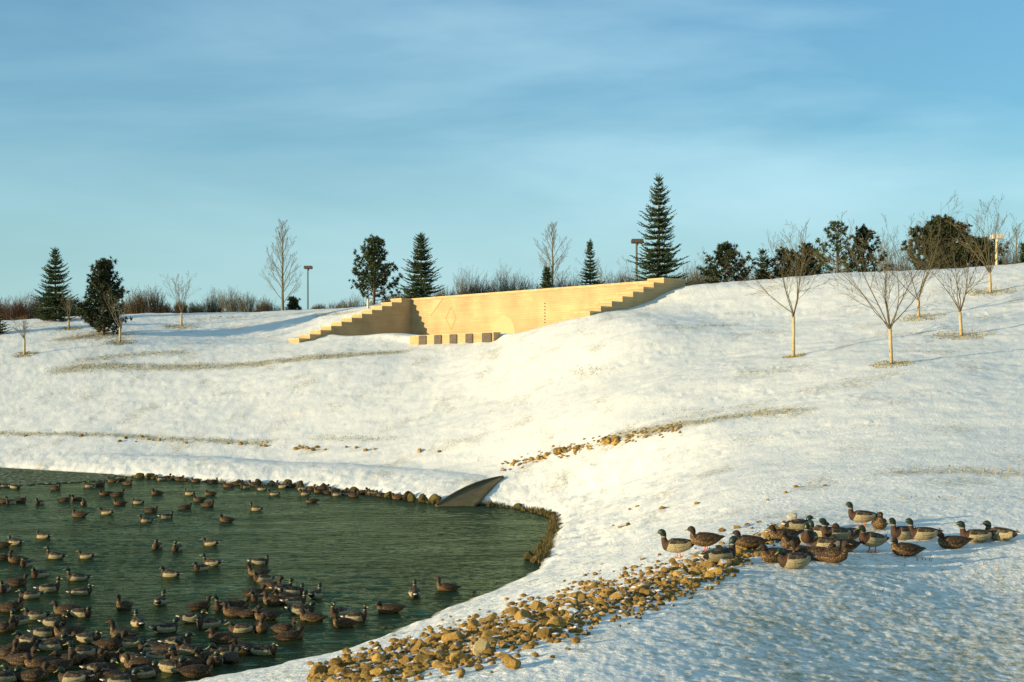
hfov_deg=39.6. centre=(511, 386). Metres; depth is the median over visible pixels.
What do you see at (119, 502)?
mallard duck
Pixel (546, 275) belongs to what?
spruce tree
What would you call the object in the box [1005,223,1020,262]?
leafless tree
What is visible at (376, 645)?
rock
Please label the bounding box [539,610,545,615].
rock
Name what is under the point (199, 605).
mallard duck
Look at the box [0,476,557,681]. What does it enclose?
water
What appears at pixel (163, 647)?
mallard duck
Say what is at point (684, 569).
rock
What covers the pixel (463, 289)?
bare bush
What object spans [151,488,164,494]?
mallard duck
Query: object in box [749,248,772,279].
spruce tree
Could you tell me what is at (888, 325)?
young tree
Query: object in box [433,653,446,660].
rock
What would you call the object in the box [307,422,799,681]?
stones
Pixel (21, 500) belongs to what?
mallard duck
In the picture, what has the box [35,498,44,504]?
mallard duck
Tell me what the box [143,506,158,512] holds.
mallard duck
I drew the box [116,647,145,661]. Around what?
mallard duck
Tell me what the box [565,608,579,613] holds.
rock
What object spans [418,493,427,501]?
mossy rock
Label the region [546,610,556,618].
rock
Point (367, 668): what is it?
rock
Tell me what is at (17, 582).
mallard duck
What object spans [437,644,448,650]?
rock
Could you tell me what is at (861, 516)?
mallard duck
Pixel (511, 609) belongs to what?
rock
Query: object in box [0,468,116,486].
ice shelf
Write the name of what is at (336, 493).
mallard duck
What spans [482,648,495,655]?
rock
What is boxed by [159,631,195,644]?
mallard duck
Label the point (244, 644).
mallard duck
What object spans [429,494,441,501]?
mossy rock
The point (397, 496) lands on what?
mallard duck
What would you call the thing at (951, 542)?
mallard duck
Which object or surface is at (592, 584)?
rock
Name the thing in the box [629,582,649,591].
rock
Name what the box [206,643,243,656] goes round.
mallard duck
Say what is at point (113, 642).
mallard duck
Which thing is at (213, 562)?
mallard duck
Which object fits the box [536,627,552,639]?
rock
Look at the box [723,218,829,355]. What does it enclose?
young tree
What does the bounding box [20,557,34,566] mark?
mallard duck
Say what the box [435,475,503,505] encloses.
culvert
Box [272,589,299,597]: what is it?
mallard duck
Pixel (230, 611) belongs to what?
mallard duck
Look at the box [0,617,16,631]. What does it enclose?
mallard duck
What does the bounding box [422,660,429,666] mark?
rock
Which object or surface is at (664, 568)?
rock
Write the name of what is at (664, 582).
rock
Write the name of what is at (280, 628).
mallard duck
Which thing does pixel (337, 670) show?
rock
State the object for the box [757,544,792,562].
mallard duck
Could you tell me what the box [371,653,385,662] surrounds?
rock
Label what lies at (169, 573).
mallard duck
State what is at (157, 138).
sky
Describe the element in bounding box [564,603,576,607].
rock
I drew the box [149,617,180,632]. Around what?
mallard duck
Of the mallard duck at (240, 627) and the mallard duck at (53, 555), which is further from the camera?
the mallard duck at (53, 555)
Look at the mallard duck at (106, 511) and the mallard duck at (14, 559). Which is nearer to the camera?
the mallard duck at (14, 559)
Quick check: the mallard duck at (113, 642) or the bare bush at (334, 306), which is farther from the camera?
the bare bush at (334, 306)
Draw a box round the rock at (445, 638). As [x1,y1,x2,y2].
[441,632,465,643]
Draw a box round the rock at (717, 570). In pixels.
[706,567,722,574]
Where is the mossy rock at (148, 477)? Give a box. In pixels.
[145,473,154,478]
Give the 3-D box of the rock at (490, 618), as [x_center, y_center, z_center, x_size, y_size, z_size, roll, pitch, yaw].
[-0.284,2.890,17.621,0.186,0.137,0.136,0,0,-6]
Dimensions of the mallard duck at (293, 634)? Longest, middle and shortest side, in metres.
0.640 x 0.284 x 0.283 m
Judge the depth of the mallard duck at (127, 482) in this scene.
64.91 m
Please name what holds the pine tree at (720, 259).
on the ground at (860, 433)
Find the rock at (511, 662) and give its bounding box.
[504,655,520,668]
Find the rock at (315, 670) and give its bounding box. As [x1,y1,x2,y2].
[310,665,326,676]
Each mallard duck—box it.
[0,542,12,546]
[0,550,14,559]
[0,580,10,592]
[0,597,24,611]
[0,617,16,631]
[0,636,38,652]
[0,638,21,658]
[0,663,30,671]
[0,665,24,681]
[3,646,40,664]
[4,496,16,503]
[4,573,29,585]
[8,483,19,487]
[8,535,24,544]
[8,553,28,562]
[10,608,29,625]
[12,630,44,642]
[14,496,26,502]
[15,588,44,598]
[17,661,53,680]
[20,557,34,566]
[21,653,59,667]
[22,607,52,619]
[27,619,62,636]
[31,567,50,577]
[33,576,61,591]
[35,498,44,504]
[36,530,52,537]
[36,632,71,650]
[36,650,79,671]
[38,613,66,625]
[44,546,66,558]
[44,631,77,645]
[49,484,60,489]
[49,650,88,664]
[50,600,80,613]
[52,621,86,636]
[54,667,94,681]
[57,494,70,501]
[63,567,91,579]
[64,640,99,653]
[66,583,93,594]
[67,605,93,616]
[71,494,81,500]
[72,508,88,516]
[76,549,96,558]
[76,629,101,642]
[79,665,105,681]
[80,658,117,669]
[81,498,87,504]
[81,648,107,663]
[83,482,95,486]
[91,630,129,648]
[92,663,125,680]
[93,480,104,486]
[98,490,112,494]
[99,507,114,513]
[100,667,141,681]
[103,645,119,661]
[105,619,138,636]
[107,476,117,481]
[110,489,124,496]
[112,498,127,504]
[113,633,148,647]
[115,594,133,609]
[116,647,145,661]
[118,476,127,481]
[121,653,153,667]
[122,480,132,484]
[125,659,159,678]
[130,608,145,626]
[132,497,145,503]
[134,639,169,651]
[138,514,154,521]
[140,645,177,659]
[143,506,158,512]
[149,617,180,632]
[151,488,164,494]
[151,640,183,650]
[152,539,162,548]
[154,589,166,604]
[155,474,166,479]
[157,511,174,518]
[158,655,189,672]
[159,566,182,576]
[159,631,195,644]
[167,650,200,665]
[172,540,182,550]
[172,638,205,654]
[173,475,183,480]
[175,657,217,677]
[176,609,208,622]
[177,502,191,508]
[184,488,196,494]
[186,596,211,609]
[191,477,201,481]
[191,613,225,628]
[192,647,213,663]
[193,494,206,501]
[193,561,210,570]
[200,537,220,545]
[200,553,222,565]
[201,500,213,506]
[205,490,216,494]
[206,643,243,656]
[207,477,217,482]
[207,627,239,642]
[207,650,223,664]
[212,594,229,610]
[220,514,234,521]
[220,601,244,616]
[223,482,234,486]
[223,644,238,662]
[224,620,255,632]
[228,597,251,608]
[230,638,256,652]
[231,480,242,484]
[234,604,262,617]
[240,483,251,487]
[241,584,268,596]
[245,562,270,575]
[245,641,277,654]
[247,554,268,563]
[248,480,260,485]
[249,502,263,510]
[249,590,270,601]
[252,607,282,620]
[253,571,275,581]
[254,614,268,632]
[256,485,268,489]
[258,576,284,588]
[262,591,284,604]
[268,489,280,494]
[269,577,294,591]
[269,618,297,632]
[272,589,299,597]
[272,625,304,639]
[277,483,287,487]
[278,582,303,594]
[281,589,310,605]
[285,600,318,613]
[297,485,306,489]
[297,608,327,620]
[299,488,310,494]
[306,484,315,489]
[306,497,319,502]
[308,582,322,598]
[313,486,324,492]
[316,484,330,489]
[322,489,334,493]
[330,489,343,495]
[330,600,349,617]
[330,613,358,627]
[340,490,353,494]
[341,604,368,621]
[347,491,359,496]
[365,487,378,493]
[374,601,405,612]
[375,490,384,496]
[392,493,402,498]
[409,578,420,596]
[434,576,461,590]
[655,529,693,558]
[684,526,725,551]
[699,536,741,562]
[729,530,769,547]
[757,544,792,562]
[766,525,801,540]
[776,548,816,568]
[781,515,815,529]
[781,530,800,548]
[785,540,809,553]
[799,522,817,545]
[808,520,828,536]
[810,530,843,547]
[810,543,836,561]
[816,518,854,538]
[820,540,852,562]
[830,535,860,551]
[831,523,859,539]
[842,502,877,526]
[857,525,889,552]
[871,512,887,529]
[887,517,915,539]
[890,537,926,555]
[904,518,943,539]
[933,532,973,548]
[955,521,997,542]
[979,520,1020,540]
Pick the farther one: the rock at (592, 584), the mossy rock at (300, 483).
the mossy rock at (300, 483)
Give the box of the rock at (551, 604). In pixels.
[546,602,558,608]
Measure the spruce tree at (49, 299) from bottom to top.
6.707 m
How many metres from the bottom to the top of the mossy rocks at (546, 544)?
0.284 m
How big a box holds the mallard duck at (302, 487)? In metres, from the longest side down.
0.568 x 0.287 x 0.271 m
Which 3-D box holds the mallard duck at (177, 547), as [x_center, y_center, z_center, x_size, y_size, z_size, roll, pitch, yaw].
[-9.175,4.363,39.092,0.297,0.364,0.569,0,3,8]
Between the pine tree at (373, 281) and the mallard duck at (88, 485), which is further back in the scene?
the pine tree at (373, 281)
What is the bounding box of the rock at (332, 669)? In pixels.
[328,664,339,673]
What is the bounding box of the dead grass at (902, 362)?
[0,286,1023,595]
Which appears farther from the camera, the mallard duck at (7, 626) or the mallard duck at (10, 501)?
the mallard duck at (10, 501)
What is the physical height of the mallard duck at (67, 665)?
0.369 m
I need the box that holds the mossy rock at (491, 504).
[488,501,494,506]
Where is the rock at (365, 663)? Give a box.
[360,662,372,665]
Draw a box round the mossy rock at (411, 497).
[407,493,415,500]
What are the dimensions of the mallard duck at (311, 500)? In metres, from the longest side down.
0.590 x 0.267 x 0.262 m
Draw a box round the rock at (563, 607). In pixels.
[558,606,568,609]
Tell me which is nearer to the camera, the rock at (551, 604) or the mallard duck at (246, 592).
the rock at (551, 604)
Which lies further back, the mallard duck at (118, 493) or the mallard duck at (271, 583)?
the mallard duck at (118, 493)
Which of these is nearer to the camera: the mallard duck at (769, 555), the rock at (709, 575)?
the rock at (709, 575)
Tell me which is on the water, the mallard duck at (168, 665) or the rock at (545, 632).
the mallard duck at (168, 665)
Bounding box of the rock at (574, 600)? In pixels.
[566,598,579,603]
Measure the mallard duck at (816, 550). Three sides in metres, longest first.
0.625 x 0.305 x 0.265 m
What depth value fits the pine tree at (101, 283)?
109.68 m
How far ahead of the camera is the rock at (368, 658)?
15.85 m
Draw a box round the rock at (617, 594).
[609,591,625,598]
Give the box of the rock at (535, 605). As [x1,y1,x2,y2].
[529,600,546,609]
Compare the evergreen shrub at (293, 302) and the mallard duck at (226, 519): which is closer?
the mallard duck at (226, 519)
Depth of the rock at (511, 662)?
13.98 m
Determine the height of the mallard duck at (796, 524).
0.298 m
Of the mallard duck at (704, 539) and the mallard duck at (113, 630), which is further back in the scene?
the mallard duck at (113, 630)
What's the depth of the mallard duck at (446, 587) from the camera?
31.35 m
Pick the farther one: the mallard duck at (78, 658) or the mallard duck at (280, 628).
the mallard duck at (280, 628)
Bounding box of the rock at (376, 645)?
[372,643,381,648]
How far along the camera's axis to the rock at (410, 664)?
14.88 m
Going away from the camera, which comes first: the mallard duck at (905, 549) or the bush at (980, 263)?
the mallard duck at (905, 549)
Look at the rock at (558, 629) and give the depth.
15.64 m
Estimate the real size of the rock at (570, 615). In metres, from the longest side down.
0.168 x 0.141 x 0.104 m
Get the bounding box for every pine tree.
[72,256,132,334]
[348,233,403,304]
[696,240,756,283]
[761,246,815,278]
[789,242,830,276]
[811,220,862,274]
[842,224,894,271]
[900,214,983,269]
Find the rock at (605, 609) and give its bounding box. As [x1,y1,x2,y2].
[602,605,608,612]
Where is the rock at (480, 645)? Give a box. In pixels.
[472,639,489,655]
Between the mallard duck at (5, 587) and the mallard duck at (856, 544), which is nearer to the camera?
the mallard duck at (856, 544)
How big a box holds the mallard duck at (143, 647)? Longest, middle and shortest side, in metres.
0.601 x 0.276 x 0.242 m
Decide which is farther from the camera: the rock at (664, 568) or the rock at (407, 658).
the rock at (664, 568)
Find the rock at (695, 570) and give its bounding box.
[688,567,700,574]
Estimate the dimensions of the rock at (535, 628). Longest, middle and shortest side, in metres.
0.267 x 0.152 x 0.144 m
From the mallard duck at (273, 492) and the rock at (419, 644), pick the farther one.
the mallard duck at (273, 492)
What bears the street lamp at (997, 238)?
on the ground at (860, 433)
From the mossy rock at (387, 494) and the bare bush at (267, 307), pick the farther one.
the bare bush at (267, 307)
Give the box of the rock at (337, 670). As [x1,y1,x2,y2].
[334,667,345,673]
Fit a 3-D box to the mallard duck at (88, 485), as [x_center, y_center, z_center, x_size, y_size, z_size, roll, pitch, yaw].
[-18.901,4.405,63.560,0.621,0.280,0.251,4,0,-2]
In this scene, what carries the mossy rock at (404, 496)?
on the ground at (860, 433)
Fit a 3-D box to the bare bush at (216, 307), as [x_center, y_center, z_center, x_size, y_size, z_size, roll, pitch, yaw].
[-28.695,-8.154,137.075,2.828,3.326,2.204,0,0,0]
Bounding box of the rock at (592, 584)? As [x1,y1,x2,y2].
[585,581,599,588]
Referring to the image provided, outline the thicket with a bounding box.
[0,257,1013,319]
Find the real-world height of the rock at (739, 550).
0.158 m
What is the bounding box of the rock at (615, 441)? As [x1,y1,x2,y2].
[611,439,619,445]
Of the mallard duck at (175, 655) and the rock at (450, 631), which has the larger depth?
the mallard duck at (175, 655)
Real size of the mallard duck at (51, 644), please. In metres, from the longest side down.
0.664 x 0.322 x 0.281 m
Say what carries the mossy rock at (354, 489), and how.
on the ground at (860, 433)
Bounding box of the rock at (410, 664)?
[403,662,412,667]
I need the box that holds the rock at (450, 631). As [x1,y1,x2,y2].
[444,629,458,633]
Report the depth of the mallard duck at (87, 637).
25.02 m
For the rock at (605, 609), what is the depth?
17.22 m
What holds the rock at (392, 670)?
on the ground at (860, 433)
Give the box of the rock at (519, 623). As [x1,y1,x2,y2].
[515,619,533,627]
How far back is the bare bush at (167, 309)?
136.79 m
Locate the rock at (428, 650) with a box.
[419,647,433,654]
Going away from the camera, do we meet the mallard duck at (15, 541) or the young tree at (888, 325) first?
the mallard duck at (15, 541)
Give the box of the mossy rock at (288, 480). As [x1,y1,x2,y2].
[282,479,291,483]
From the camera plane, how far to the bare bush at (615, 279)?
125.06 m
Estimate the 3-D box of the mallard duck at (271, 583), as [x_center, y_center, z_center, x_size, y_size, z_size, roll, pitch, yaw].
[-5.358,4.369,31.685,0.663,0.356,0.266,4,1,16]
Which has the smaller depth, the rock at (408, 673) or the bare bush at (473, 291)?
the rock at (408, 673)
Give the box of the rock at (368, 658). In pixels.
[366,654,373,660]
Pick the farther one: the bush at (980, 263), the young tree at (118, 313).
the young tree at (118, 313)
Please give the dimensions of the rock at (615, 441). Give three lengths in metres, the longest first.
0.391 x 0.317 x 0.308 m
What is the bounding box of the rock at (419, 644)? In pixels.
[412,639,428,650]
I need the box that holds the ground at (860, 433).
[0,263,1023,681]
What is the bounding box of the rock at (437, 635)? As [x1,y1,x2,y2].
[433,633,443,638]
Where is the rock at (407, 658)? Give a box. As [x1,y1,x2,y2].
[401,654,413,664]
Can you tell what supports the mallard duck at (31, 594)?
on the water
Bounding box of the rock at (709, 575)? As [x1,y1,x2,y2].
[704,571,715,579]
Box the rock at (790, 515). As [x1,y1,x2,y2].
[786,512,796,518]
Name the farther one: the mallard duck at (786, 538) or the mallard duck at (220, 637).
the mallard duck at (220, 637)
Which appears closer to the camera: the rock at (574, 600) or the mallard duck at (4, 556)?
the rock at (574, 600)
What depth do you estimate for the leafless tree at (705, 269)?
112.05 m
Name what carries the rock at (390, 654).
on the ground at (860, 433)
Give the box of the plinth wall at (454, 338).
[409,332,500,344]
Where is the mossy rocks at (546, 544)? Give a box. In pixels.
[127,474,562,562]
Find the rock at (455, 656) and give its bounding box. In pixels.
[449,650,467,662]
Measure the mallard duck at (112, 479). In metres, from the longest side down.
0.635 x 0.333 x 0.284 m
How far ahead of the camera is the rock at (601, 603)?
17.63 m
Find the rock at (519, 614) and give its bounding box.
[514,609,530,619]
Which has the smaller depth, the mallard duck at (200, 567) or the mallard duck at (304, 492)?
the mallard duck at (200, 567)
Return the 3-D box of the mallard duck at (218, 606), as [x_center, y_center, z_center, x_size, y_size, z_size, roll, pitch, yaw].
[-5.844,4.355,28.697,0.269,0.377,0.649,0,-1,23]
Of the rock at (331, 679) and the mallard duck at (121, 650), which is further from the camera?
the mallard duck at (121, 650)
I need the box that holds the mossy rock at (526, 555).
[524,551,533,558]
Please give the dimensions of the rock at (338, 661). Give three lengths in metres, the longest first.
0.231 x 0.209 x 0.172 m
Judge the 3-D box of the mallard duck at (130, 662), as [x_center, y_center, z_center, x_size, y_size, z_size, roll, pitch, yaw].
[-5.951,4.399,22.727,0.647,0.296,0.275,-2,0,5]
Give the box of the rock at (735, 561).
[730,558,738,565]
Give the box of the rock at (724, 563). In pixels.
[717,559,731,566]
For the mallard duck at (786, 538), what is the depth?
22.78 m
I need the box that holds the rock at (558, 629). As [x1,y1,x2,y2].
[554,627,562,632]
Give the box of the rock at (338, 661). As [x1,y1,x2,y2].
[328,657,345,667]
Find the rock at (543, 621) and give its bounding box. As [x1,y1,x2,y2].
[536,619,546,625]
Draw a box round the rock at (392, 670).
[388,667,398,673]
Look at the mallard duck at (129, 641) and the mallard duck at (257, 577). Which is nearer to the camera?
the mallard duck at (129, 641)
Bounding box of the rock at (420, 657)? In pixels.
[413,651,431,664]
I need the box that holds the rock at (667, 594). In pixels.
[663,592,670,597]
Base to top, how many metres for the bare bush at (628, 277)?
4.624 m
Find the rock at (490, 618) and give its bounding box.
[482,614,495,623]
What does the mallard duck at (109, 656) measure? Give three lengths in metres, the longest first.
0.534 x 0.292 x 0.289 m
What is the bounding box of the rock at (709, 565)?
[706,563,715,567]
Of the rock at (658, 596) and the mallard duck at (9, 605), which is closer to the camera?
the rock at (658, 596)
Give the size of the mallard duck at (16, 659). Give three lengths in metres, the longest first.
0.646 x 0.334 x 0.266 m
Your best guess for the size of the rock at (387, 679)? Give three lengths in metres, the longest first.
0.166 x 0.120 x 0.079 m
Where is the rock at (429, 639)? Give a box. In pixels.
[424,636,436,642]
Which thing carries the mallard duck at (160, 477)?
on the water
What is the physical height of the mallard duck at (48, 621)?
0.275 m
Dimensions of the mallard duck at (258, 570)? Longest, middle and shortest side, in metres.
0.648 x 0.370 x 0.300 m
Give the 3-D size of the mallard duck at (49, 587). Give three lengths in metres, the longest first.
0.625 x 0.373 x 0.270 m
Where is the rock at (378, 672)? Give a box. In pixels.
[369,668,386,676]
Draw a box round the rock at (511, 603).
[506,601,515,606]
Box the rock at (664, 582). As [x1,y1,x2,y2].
[662,580,671,584]
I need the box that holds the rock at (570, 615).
[563,613,573,619]
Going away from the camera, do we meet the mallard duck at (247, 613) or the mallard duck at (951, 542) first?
the mallard duck at (951, 542)
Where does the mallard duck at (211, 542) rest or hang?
on the water
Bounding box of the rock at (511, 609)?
[504,605,518,613]
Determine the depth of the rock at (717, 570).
20.10 m
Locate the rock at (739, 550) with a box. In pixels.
[736,547,745,553]
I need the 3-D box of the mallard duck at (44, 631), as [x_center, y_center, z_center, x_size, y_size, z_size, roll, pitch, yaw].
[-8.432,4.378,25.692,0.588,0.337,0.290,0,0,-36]
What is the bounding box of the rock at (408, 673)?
[403,670,415,677]
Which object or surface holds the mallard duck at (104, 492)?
on the water
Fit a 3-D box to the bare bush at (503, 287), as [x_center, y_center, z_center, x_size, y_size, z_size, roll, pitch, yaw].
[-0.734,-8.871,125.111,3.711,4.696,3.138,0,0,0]
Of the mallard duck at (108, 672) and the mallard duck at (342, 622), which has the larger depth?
the mallard duck at (342, 622)
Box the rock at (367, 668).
[362,666,373,671]
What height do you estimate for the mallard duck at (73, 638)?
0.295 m
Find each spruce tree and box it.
[0,304,11,334]
[25,247,79,320]
[393,231,445,298]
[538,266,553,288]
[577,238,603,285]
[625,174,691,285]
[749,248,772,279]
[1017,241,1023,263]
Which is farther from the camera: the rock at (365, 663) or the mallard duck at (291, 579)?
the mallard duck at (291, 579)
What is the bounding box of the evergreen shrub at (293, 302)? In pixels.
[286,295,301,309]
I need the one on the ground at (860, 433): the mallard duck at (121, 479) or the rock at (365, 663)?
the rock at (365, 663)
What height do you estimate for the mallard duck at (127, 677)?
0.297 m
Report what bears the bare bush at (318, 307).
on the ground at (860, 433)
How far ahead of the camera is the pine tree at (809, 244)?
101.69 m
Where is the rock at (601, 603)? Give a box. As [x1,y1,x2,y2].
[598,601,608,605]
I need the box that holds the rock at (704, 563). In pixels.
[699,561,715,565]
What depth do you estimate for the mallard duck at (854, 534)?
24.15 m
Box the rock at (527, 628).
[522,623,536,632]
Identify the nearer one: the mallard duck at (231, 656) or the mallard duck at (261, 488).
the mallard duck at (231, 656)
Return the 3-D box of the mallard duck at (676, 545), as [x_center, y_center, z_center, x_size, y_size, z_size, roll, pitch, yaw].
[2.746,2.609,23.666,0.738,0.501,0.286,-3,0,8]
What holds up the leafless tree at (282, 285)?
on the ground at (860, 433)
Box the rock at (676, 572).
[673,570,688,576]
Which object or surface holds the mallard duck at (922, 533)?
on the ground at (860, 433)
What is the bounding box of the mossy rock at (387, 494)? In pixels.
[384,491,391,497]
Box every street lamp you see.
[304,266,312,309]
[631,239,643,279]
[990,234,1004,264]
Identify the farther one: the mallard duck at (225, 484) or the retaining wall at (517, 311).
the retaining wall at (517, 311)
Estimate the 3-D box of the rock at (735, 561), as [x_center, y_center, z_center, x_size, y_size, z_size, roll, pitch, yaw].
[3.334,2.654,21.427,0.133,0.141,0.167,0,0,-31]
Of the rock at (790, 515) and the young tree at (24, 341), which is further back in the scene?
the young tree at (24, 341)
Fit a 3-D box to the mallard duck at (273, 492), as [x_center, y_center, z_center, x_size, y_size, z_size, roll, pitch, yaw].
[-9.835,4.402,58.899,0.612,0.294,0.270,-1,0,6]
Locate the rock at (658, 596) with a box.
[653,592,664,600]
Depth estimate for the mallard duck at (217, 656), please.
22.87 m
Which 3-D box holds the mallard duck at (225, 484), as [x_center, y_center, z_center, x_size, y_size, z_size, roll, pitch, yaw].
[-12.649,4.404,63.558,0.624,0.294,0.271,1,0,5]
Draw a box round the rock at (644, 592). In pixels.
[640,588,653,596]
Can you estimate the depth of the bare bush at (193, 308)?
134.79 m
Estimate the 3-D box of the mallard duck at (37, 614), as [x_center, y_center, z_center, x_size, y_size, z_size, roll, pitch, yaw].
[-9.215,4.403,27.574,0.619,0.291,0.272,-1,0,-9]
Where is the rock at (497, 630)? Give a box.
[490,628,502,632]
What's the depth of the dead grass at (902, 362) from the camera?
77.33 m
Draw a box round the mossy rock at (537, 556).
[533,555,543,561]
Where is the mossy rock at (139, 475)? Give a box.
[135,473,143,477]
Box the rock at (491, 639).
[478,636,497,643]
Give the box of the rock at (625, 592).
[619,589,630,596]
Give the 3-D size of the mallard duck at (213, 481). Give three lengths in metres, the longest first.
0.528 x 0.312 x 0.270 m
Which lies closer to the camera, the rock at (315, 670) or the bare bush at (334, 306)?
the rock at (315, 670)
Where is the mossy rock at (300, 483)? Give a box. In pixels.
[296,480,303,486]
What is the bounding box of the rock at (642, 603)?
[637,601,645,606]
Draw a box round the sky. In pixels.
[0,0,1023,319]
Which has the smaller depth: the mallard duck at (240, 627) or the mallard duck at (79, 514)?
the mallard duck at (240, 627)
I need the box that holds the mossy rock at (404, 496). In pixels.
[402,491,412,498]
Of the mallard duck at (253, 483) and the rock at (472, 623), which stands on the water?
the mallard duck at (253, 483)
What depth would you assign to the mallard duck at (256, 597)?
29.75 m
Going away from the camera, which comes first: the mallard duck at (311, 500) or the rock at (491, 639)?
the rock at (491, 639)
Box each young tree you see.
[10,314,31,354]
[57,287,76,327]
[98,290,132,341]
[161,270,200,324]
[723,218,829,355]
[811,211,948,363]
[843,191,967,316]
[903,231,994,335]
[945,195,1023,292]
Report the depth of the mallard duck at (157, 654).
23.35 m
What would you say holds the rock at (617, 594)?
on the ground at (860, 433)
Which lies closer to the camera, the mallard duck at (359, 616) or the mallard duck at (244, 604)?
the mallard duck at (359, 616)
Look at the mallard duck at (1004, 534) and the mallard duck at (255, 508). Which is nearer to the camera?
the mallard duck at (1004, 534)
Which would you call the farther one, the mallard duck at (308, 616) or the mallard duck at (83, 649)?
the mallard duck at (308, 616)
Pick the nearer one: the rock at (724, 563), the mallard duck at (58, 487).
the rock at (724, 563)
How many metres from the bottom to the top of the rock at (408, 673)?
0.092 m
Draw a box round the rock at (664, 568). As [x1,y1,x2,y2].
[660,565,671,571]
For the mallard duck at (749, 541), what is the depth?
22.77 m
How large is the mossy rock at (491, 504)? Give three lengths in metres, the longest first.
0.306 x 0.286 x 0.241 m
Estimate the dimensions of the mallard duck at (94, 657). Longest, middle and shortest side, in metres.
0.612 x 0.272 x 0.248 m
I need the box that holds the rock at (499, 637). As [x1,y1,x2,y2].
[492,635,504,639]
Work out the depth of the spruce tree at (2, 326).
112.95 m
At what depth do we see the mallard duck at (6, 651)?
23.44 m
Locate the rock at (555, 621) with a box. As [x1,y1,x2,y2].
[546,616,565,628]
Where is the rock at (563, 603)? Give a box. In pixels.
[559,600,571,606]
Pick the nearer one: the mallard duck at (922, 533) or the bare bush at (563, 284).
the mallard duck at (922, 533)
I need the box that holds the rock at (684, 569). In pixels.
[679,567,688,573]
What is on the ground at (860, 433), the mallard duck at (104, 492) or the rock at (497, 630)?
the rock at (497, 630)
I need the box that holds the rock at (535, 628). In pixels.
[531,623,543,632]
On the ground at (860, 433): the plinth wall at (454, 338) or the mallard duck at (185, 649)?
the plinth wall at (454, 338)
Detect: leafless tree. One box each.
[259,218,300,310]
[534,221,571,287]
[694,250,721,283]
[761,228,800,265]
[772,234,831,266]
[869,229,897,270]
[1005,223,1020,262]
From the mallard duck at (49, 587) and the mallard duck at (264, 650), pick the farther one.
the mallard duck at (49, 587)
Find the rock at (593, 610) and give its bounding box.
[589,607,597,612]
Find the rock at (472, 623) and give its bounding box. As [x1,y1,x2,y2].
[468,619,478,627]
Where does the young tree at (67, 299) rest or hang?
on the ground at (860, 433)
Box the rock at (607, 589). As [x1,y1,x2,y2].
[602,588,613,593]
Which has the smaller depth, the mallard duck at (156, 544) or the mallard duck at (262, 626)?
the mallard duck at (262, 626)
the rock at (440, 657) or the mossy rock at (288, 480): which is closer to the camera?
the rock at (440, 657)
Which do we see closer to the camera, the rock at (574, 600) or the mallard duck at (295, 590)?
the rock at (574, 600)
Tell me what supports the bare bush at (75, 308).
on the ground at (860, 433)
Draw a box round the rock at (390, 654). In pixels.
[387,651,398,659]
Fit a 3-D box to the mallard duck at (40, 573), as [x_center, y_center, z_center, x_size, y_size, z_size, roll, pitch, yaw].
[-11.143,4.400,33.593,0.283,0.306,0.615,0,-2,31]
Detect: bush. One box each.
[0,294,24,319]
[11,292,40,319]
[64,295,84,316]
[122,287,150,313]
[136,283,166,312]
[157,301,172,312]
[173,300,187,312]
[189,300,206,312]
[201,288,228,312]
[218,284,242,311]
[237,291,256,311]
[254,293,276,311]
[311,303,324,308]
[327,300,342,308]
[338,291,363,307]
[380,293,399,301]
[432,284,459,296]
[451,263,484,294]
[463,272,497,294]
[482,259,522,291]
[498,274,533,290]
[553,272,581,287]
[574,253,635,283]
[591,269,626,283]
[621,271,640,281]
[677,264,706,285]
[690,265,720,283]
[883,248,913,270]
[951,235,1008,267]
[994,238,1022,264]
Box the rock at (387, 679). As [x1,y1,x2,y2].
[383,677,392,681]
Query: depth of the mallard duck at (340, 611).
27.68 m
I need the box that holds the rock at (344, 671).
[341,669,354,675]
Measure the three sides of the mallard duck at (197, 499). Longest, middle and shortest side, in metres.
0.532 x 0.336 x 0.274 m
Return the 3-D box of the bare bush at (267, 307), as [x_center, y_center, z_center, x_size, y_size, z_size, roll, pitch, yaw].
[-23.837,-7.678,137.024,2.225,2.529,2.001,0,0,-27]
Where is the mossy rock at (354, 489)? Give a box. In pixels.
[349,487,358,492]
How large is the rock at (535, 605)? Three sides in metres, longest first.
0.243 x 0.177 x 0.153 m
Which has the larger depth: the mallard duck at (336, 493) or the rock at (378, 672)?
the mallard duck at (336, 493)
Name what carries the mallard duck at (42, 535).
on the water
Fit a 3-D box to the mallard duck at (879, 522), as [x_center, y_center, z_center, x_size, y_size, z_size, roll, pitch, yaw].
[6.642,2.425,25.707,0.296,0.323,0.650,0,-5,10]
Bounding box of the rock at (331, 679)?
[325,677,335,681]
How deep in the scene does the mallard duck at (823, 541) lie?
22.53 m
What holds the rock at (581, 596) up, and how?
on the ground at (860, 433)
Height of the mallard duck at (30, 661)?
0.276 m
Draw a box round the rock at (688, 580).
[678,578,694,584]
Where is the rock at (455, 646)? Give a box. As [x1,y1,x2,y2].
[451,642,462,650]
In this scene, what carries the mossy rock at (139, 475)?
on the ground at (860, 433)
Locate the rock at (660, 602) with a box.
[656,600,664,604]
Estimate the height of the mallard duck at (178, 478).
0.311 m
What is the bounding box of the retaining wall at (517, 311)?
[288,278,685,342]
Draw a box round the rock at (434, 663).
[431,660,442,667]
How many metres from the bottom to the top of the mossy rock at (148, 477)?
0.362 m
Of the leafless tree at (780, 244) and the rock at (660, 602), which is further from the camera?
the leafless tree at (780, 244)
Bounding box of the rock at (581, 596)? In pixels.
[578,593,587,600]
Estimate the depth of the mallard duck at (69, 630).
25.50 m
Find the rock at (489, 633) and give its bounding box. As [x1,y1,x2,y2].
[481,630,498,636]
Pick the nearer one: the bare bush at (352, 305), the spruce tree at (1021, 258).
the spruce tree at (1021, 258)
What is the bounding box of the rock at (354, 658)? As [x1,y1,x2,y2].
[352,656,359,661]
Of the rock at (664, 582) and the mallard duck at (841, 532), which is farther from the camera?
the mallard duck at (841, 532)

